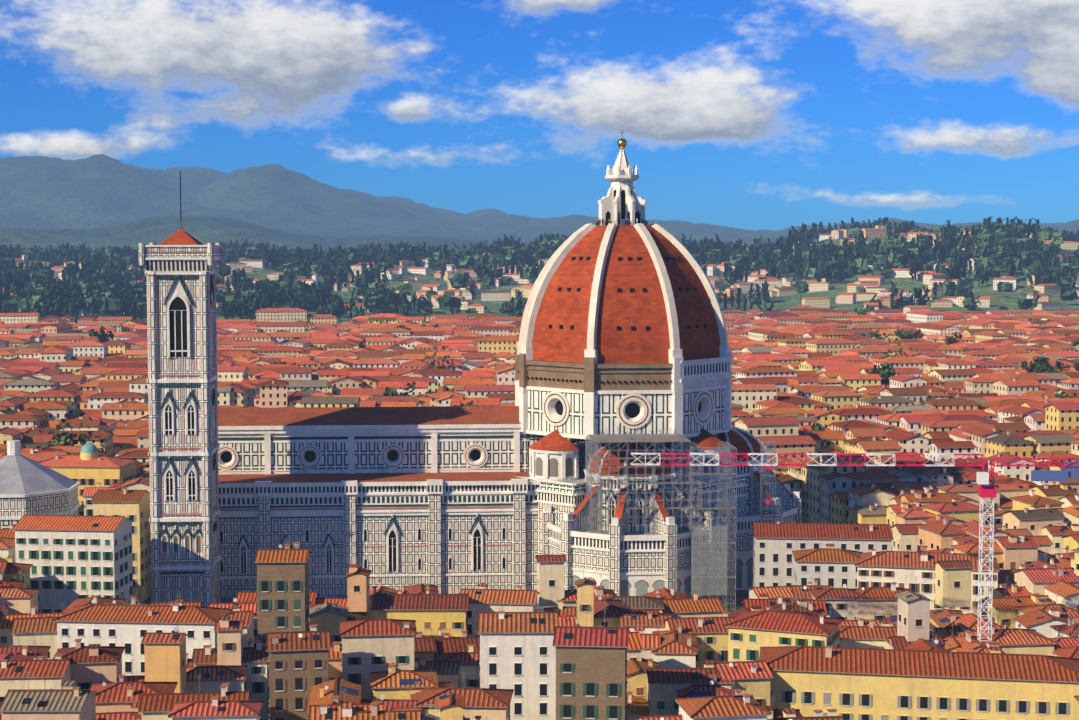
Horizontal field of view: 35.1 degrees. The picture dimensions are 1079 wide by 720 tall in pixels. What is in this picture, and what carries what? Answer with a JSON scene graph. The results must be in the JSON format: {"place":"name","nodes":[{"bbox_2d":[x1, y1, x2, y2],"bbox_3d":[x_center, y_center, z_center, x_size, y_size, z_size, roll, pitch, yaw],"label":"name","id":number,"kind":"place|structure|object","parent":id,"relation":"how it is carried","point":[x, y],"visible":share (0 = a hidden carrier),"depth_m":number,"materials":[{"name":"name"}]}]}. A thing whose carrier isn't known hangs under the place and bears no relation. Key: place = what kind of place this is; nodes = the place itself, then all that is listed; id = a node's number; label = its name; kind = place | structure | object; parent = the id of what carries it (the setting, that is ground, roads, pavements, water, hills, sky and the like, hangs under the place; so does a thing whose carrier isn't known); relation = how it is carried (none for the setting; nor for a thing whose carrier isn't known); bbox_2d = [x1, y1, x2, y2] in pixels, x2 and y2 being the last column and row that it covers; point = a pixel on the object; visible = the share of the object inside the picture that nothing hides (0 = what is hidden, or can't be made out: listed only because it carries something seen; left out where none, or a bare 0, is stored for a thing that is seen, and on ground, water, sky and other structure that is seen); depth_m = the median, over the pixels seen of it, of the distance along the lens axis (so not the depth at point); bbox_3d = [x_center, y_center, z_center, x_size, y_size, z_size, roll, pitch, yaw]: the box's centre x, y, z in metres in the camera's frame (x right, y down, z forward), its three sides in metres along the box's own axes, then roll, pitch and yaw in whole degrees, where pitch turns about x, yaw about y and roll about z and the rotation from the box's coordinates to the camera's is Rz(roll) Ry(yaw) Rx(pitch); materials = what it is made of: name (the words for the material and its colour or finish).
{"place":"outdoors","nodes":[
{"label":"outdoors","id":0,"kind":"place"},
{"bbox_2d":[0,154,1078,616],"bbox_3d":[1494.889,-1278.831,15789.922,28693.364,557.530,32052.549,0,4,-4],"label":"terrain","id":1,"kind":"structure","parent":0,"point":[98,200],"depth_m":7880.15,"materials":[{"name":"green plant"}]},
{"bbox_2d":[0,440,79,528],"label":"baptistery","id":2,"kind":"structure","parent":1,"relation":"on","point":[28,486],"depth_m":417.08,"materials":[{"name":"stone"}]},
{"bbox_2d":[139,171,221,606],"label":"campanile","id":3,"kind":"structure","parent":1,"relation":"on","point":[180,266],"depth_m":384.64,"materials":[{"name":"stone"}]},
{"bbox_2d":[218,148,801,597],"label":"cathedral","id":4,"kind":"structure","parent":1,"relation":"on","point":[452,500],"depth_m":411.56,"materials":[{"name":"stone"}]},
{"bbox_2d":[597,218,645,224],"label":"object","id":5,"kind":"object","parent":4,"relation":"on","point":[626,221],"visible":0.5,"depth_m":426.62,"materials":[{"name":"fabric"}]},
{"bbox_2d":[617,130,626,147],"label":"ball and cross","id":6,"kind":"object","parent":4,"relation":"attached to","point":[621,142],"visible":0.94,"depth_m":428.34,"materials":[{"name":"gold metal"}]},
{"bbox_2d":[519,223,727,362],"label":"dome","id":7,"kind":"structure","parent":4,"relation":"attached to","point":[635,293],"depth_m":414.95,"materials":[{"name":"tile"}]},
{"bbox_2d":[528,428,763,475],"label":"small domes","id":8,"kind":"structure","parent":4,"relation":"attached to","point":[554,440],"depth_m":409.85,"materials":[{"name":"tile"}]},
{"bbox_2d":[0,449,1078,719],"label":"city","id":9,"kind":"object","parent":1,"relation":"on","point":[868,611],"visible":0.9,"depth_m":297.26,"materials":[{"name":"tile"}]},
{"bbox_2d":[80,443,97,459],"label":"small dome","id":10,"kind":"structure","parent":9,"relation":"on","point":[88,451],"depth_m":487.40,"materials":[{"name":"teal metal"}]},
{"bbox_2d":[0,225,1078,523],"bbox_3d":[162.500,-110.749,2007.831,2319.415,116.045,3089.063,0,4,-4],"label":"city","id":11,"kind":"object","parent":1,"relation":"on","point":[982,391],"visible":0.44,"depth_m":847.53,"materials":[{"name":"tile"}]},
{"bbox_2d":[0,216,1078,322],"bbox_3d":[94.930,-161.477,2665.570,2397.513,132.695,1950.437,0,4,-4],"label":"tree foliage","id":12,"kind":"object","parent":1,"relation":"on","point":[115,292],"visible":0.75,"depth_m":2316.92,"materials":[{"name":"green plant"}]},
{"bbox_2d":[585,426,775,610],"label":"scaffolding","id":13,"kind":"object","parent":1,"relation":"on","point":[618,437],"visible":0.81,"depth_m":396.01,"materials":[{"name":"silver metal"}]},
{"bbox_2d":[630,453,1078,641],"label":"tower crane","id":14,"kind":"object","parent":1,"relation":"on","point":[1071,470],"visible":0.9,"depth_m":296.08,"materials":[{"name":"white"}]},
{"bbox_2d":[0,0,1078,230],"label":"sky","id":15,"kind":"structure","parent":0,"point":[775,115],"materials":[{"name":"blue"}]}
]}

